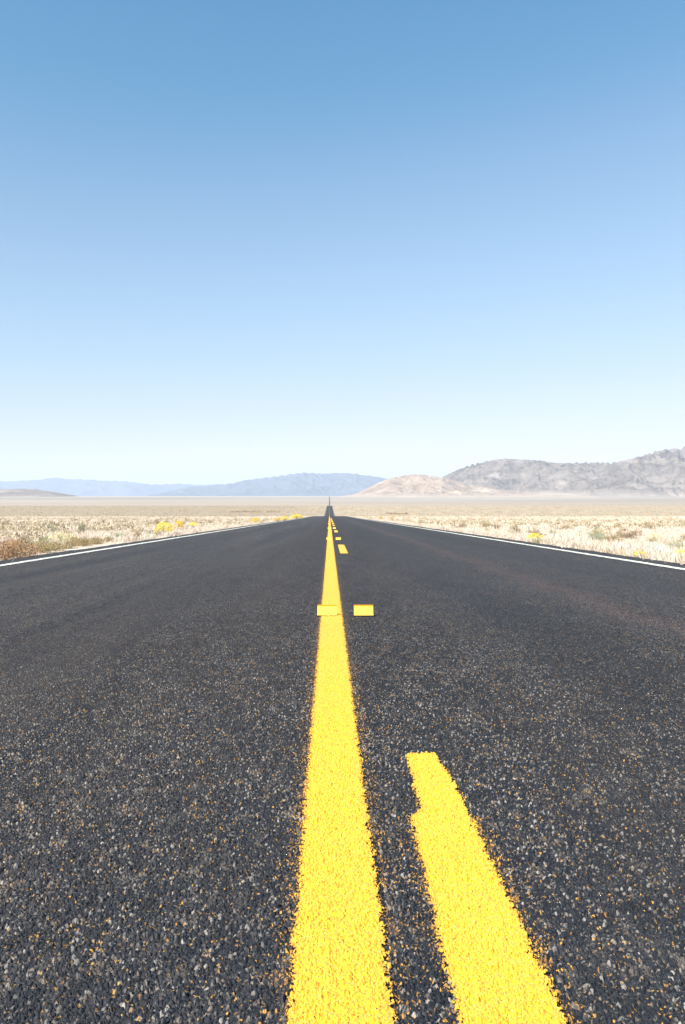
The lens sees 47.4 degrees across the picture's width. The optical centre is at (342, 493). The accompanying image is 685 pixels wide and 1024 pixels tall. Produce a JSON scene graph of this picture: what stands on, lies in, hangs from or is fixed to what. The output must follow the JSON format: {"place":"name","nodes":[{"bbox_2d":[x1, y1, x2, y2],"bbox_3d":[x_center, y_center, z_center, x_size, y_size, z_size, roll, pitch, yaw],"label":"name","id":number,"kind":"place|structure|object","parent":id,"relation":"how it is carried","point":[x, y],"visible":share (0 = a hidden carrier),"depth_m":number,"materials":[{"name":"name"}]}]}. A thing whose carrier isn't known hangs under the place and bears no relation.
{"place":"outdoors","nodes":[
{"label":"outdoors","id":0,"kind":"place"},
{"bbox_2d":[0,489,74,496],"bbox_3d":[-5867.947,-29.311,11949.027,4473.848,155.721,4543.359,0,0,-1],"label":"hill","id":1,"kind":"structure","parent":0,"point":[21,493],"depth_m":11454.35,"materials":[{"name":"stone"}]},
{"bbox_2d":[0,478,218,495],"bbox_3d":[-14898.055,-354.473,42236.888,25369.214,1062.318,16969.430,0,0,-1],"label":"pale mountains","id":2,"kind":"structure","parent":0,"point":[78,487],"depth_m":41169.88,"materials":[{"name":"blue stone"}]},
{"bbox_2d":[148,472,386,495],"bbox_3d":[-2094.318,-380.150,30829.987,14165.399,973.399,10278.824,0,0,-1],"label":"blue mountains","id":3,"kind":"structure","parent":0,"point":[319,484],"depth_m":29064.60,"materials":[{"name":"blue stone"}]},
{"bbox_2d":[0,506,684,1023],"bbox_3d":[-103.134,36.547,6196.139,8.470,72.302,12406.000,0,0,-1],"label":"road","id":4,"kind":"structure","parent":0,"point":[156,708],"depth_m":1.77,"materials":[{"name":"black asphalt"}]},
{"bbox_2d":[0,512,325,565],"bbox_3d":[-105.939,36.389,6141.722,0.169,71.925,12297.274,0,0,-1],"label":"edge line","id":5,"kind":"object","parent":4,"relation":"on","point":[106,548],"visible":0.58,"depth_m":12.34,"materials":[{"name":"white paint"}]},
{"bbox_2d":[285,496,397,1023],"bbox_3d":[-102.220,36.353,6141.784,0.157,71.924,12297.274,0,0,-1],"label":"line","id":6,"kind":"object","parent":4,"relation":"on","point":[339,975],"visible":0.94,"depth_m":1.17,"materials":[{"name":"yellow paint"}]},
{"bbox_2d":[317,605,336,616],"bbox_3d":[-0.083,0.624,4.179,0.109,0.058,0.045,0,0,1],"label":"road tab","id":7,"kind":"object","parent":6,"relation":"on","point":[326,610],"visible":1,"depth_m":4.20,"materials":[{"name":"yellow plastic"}]},
{"bbox_2d":[338,545,347,552],"bbox_3d":[-0.002,0.858,12.277,0.155,0.080,3.094,0,0,-1],"label":"road marking","id":8,"kind":"object","parent":4,"relation":"on","point":[342,549],"visible":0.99,"depth_m":11.94,"materials":[{"name":"yellow paint"}]},
{"bbox_2d":[354,605,373,616],"bbox_3d":[0.114,0.625,4.182,0.109,0.058,0.045,0,0,-2],"label":"road tab","id":9,"kind":"object","parent":4,"relation":"on","point":[363,610],"visible":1,"depth_m":4.20,"materials":[{"name":"yellow plastic"}]},
{"bbox_2d":[405,751,566,1023],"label":"road marking","id":10,"kind":"object","parent":4,"relation":"on","point":[491,961],"visible":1,"depth_m":1.04,"materials":[{"name":"yellow paint"}]},
{"bbox_2d":[333,512,684,569],"bbox_3d":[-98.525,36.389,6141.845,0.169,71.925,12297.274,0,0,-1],"label":"edge line","id":11,"kind":"object","parent":4,"relation":"on","point":[565,550],"visible":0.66,"depth_m":11.51,"materials":[{"name":"white paint"}]},
{"bbox_2d":[0,496,684,563],"bbox_3d":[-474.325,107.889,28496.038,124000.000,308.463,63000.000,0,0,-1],"label":"ground","id":12,"kind":"structure","parent":0,"point":[107,503],"depth_m":1096.60,"materials":[{"name":"beige sand"}]},
{"bbox_2d":[2,538,25,551],"bbox_3d":[-5.569,0.872,13.076,0.620,0.288,0.718,0,0,-12],"label":"dry weed","id":13,"kind":"object","parent":12,"relation":"on","point":[11,541],"visible":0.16,"depth_m":13.09,"materials":[{"name":"brown plant"}]},
{"bbox_2d":[0,539,31,559],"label":"dry weed","id":14,"kind":"object","parent":12,"relation":"on","point":[6,548],"visible":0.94,"depth_m":10.54,"materials":[{"name":"brown plant"}]},
{"bbox_2d":[0,539,40,558],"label":"dry weed","id":15,"kind":"object","parent":12,"relation":"on","point":[24,547],"visible":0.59,"depth_m":10.98,"materials":[{"name":"brown plant"}]},
{"bbox_2d":[15,537,34,548],"bbox_3d":[-5.707,0.898,13.944,0.721,0.293,0.601,0,0,-38],"label":"dry weed","id":16,"kind":"object","parent":12,"relation":"on","point":[28,542],"visible":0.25,"depth_m":13.95,"materials":[{"name":"brown plant"}]},
{"bbox_2d":[20,544,47,556],"bbox_3d":[-4.633,0.835,11.641,0.586,0.229,0.554,0,0,-24],"label":"dry weed","id":17,"kind":"object","parent":12,"relation":"on","point":[36,549],"visible":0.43,"depth_m":11.65,"materials":[{"name":"brown plant"}]},
{"bbox_2d":[26,540,60,552],"bbox_3d":[-4.824,0.843,12.532,0.595,0.263,0.713,0,0,-37],"label":"dry weed","id":18,"kind":"object","parent":12,"relation":"on","point":[42,544],"visible":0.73,"depth_m":12.53,"materials":[{"name":"beige plant"}]},
{"bbox_2d":[45,541,71,551],"bbox_3d":[-4.878,0.887,13.275,0.568,0.215,0.612,0,0,17],"label":"dry weed","id":19,"kind":"object","parent":12,"relation":"on","point":[57,548],"visible":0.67,"depth_m":13.28,"materials":[{"name":"beige plant"}]},
{"bbox_2d":[44,530,77,543],"bbox_3d":[-6.130,0.967,17.039,0.720,0.352,0.722,0,0,-25],"label":"rabbitbrush","id":20,"kind":"object","parent":12,"relation":"on","point":[59,540],"visible":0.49,"depth_m":17.00,"materials":[{"name":"beige plant"}]},
{"bbox_2d":[61,541,83,549],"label":"dry weed","id":21,"kind":"object","parent":12,"relation":"on","point":[67,545],"visible":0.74,"depth_m":14.09,"materials":[{"name":"beige plant"}]},
{"bbox_2d":[65,536,86,545],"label":"dry weed","id":22,"kind":"object","parent":12,"relation":"on","point":[74,541],"visible":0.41,"depth_m":15.62,"materials":[{"name":"brown plant"}]},
{"bbox_2d":[74,522,90,533],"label":"sagebrush","id":23,"kind":"object","parent":12,"relation":"on","point":[80,527],"visible":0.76,"depth_m":25.36,"materials":[{"name":"grey plant"}]},
{"bbox_2d":[74,537,97,546],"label":"dry weed","id":24,"kind":"object","parent":12,"relation":"on","point":[83,542],"visible":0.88,"depth_m":15.18,"materials":[{"name":"beige plant"}]},
{"bbox_2d":[88,536,103,544],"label":"dry weed","id":25,"kind":"object","parent":12,"relation":"on","point":[97,540],"visible":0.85,"depth_m":16.27,"materials":[{"name":"brown plant"}]},
{"bbox_2d":[111,531,131,537],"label":"sagebrush","id":26,"kind":"object","parent":12,"relation":"on","point":[117,535],"visible":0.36,"depth_m":20.44,"materials":[{"name":"beige plant"}]},
{"bbox_2d":[130,521,147,531],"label":"bunchgrass","id":27,"kind":"object","parent":12,"relation":"on","point":[142,528],"visible":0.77,"depth_m":27.09,"materials":[{"name":"plant"}]},
{"bbox_2d":[144,527,161,534],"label":"sagebrush","id":28,"kind":"object","parent":12,"relation":"on","point":[155,532],"visible":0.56,"depth_m":22.72,"materials":[{"name":"beige plant"}]},
{"bbox_2d":[154,521,174,532],"bbox_3d":[-5.751,1.099,25.141,0.690,0.441,0.722,0,0,-35],"label":"rabbitbrush","id":29,"kind":"object","parent":12,"relation":"on","point":[163,528],"visible":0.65,"depth_m":25.11,"materials":[{"name":"yellow plant"}]},
{"bbox_2d":[174,520,182,527],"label":"rabbitbrush","id":30,"kind":"object","parent":12,"relation":"on","point":[179,524],"visible":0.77,"depth_m":35.34,"materials":[{"name":"yellow plant"}]},
{"bbox_2d":[231,510,261,512],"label":"brush strip","id":31,"kind":"object","parent":12,"relation":"on","point":[246,511],"visible":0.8,"depth_m":734.29,"materials":[{"name":"beige plant"}]},
{"bbox_2d":[250,517,261,522],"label":"rabbitbrush","id":32,"kind":"object","parent":12,"relation":"on","point":[256,519],"visible":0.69,"depth_m":52.07,"materials":[{"name":"yellow plant"}]},
{"bbox_2d":[291,514,303,518],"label":"rabbitbrush","id":33,"kind":"object","parent":12,"relation":"on","point":[297,516],"visible":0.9,"depth_m":104.21,"materials":[{"name":"yellow plant"}]},
{"bbox_2d":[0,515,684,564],"bbox_3d":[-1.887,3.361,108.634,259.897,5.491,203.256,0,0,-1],"label":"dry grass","id":34,"kind":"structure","parent":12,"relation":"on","point":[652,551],"depth_m":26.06,"materials":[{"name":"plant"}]},
{"bbox_2d":[0,505,684,541],"bbox_3d":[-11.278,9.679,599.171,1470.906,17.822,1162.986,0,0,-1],"label":"scrub","id":35,"kind":"object","parent":12,"relation":"on","point":[28,528],"visible":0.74,"depth_m":60.41,"materials":[{"name":"beige plant"}]},
{"bbox_2d":[479,520,490,527],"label":"dry bush","id":36,"kind":"object","parent":12,"relation":"on","point":[485,524],"visible":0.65,"depth_m":35.33,"materials":[{"name":"beige plant"}]},
{"bbox_2d":[526,527,540,534],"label":"dry bush","id":37,"kind":"object","parent":12,"relation":"on","point":[528,531],"visible":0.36,"depth_m":22.53,"materials":[{"name":"beige plant"}]},
{"bbox_2d":[528,533,542,543],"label":"rabbitbrush","id":38,"kind":"object","parent":12,"relation":"on","point":[536,539],"visible":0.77,"depth_m":16.47,"materials":[{"name":"yellow plant"}]},
{"bbox_2d":[585,527,600,538],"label":"sagebrush","id":39,"kind":"object","parent":12,"relation":"on","point":[594,532],"visible":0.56,"depth_m":20.71,"materials":[{"name":"beige plant"}]},
{"bbox_2d":[589,526,607,534],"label":"dry bush","id":40,"kind":"object","parent":12,"relation":"on","point":[599,531],"visible":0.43,"depth_m":24.37,"materials":[{"name":"beige plant"}]},
{"bbox_2d":[590,534,607,541],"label":"sagebrush","id":41,"kind":"object","parent":12,"relation":"on","point":[592,536],"visible":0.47,"depth_m":18.63,"materials":[{"name":"beige plant"}]},
{"bbox_2d":[601,530,624,542],"bbox_3d":[5.870,0.962,17.170,0.673,0.396,0.601,0,0,4],"label":"dry bush","id":42,"kind":"object","parent":12,"relation":"on","point":[611,537],"visible":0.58,"depth_m":17.11,"materials":[{"name":"beige plant"}]},
{"bbox_2d":[615,530,625,537],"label":"dry bush","id":43,"kind":"object","parent":12,"relation":"on","point":[620,534],"visible":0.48,"depth_m":21.62,"materials":[{"name":"beige plant"}]},
{"bbox_2d":[620,529,640,538],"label":"dry bush","id":44,"kind":"object","parent":12,"relation":"on","point":[628,535],"visible":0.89,"depth_m":20.57,"materials":[{"name":"beige plant"}]},
{"bbox_2d":[629,528,641,535],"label":"dry bush","id":45,"kind":"object","parent":12,"relation":"on","point":[640,533],"visible":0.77,"depth_m":24.16,"materials":[{"name":"beige plant"}]},
{"bbox_2d":[633,551,647,557],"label":"rabbitbrush","id":46,"kind":"object","parent":12,"relation":"on","point":[639,554],"visible":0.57,"depth_m":10.96,"materials":[{"name":"yellow plant"}]},
{"bbox_2d":[641,521,655,528],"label":"dry bush","id":47,"kind":"object","parent":12,"relation":"on","point":[647,526],"visible":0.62,"depth_m":29.44,"materials":[{"name":"beige plant"}]},
{"bbox_2d":[647,532,659,540],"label":"rabbitbrush","id":48,"kind":"object","parent":12,"relation":"on","point":[653,537],"visible":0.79,"depth_m":19.53,"materials":[{"name":"beige plant"}]},
{"bbox_2d":[666,535,684,549],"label":"sagebrush","id":49,"kind":"object","parent":12,"relation":"on","point":[681,544],"visible":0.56,"depth_m":14.48,"materials":[{"name":"beige plant"}]},
{"bbox_2d":[0,0,684,484],"label":"sky","id":50,"kind":"structure","parent":0,"point":[241,240],"materials":[{"name":"blue"}]},
{"bbox_2d":[341,474,599,497],"bbox_3d":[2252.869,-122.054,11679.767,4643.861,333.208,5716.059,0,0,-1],"label":"tan hill","id":51,"kind":"structure","parent":0,"point":[418,485],"depth_m":10503.59,"materials":[{"name":"beige stone"}]},
{"bbox_2d":[443,446,684,497],"bbox_3d":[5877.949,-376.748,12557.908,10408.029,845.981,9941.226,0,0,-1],"label":"mountain range","id":52,"kind":"structure","parent":0,"point":[659,474],"depth_m":11380.67,"materials":[{"name":"grey stone"}]}
]}

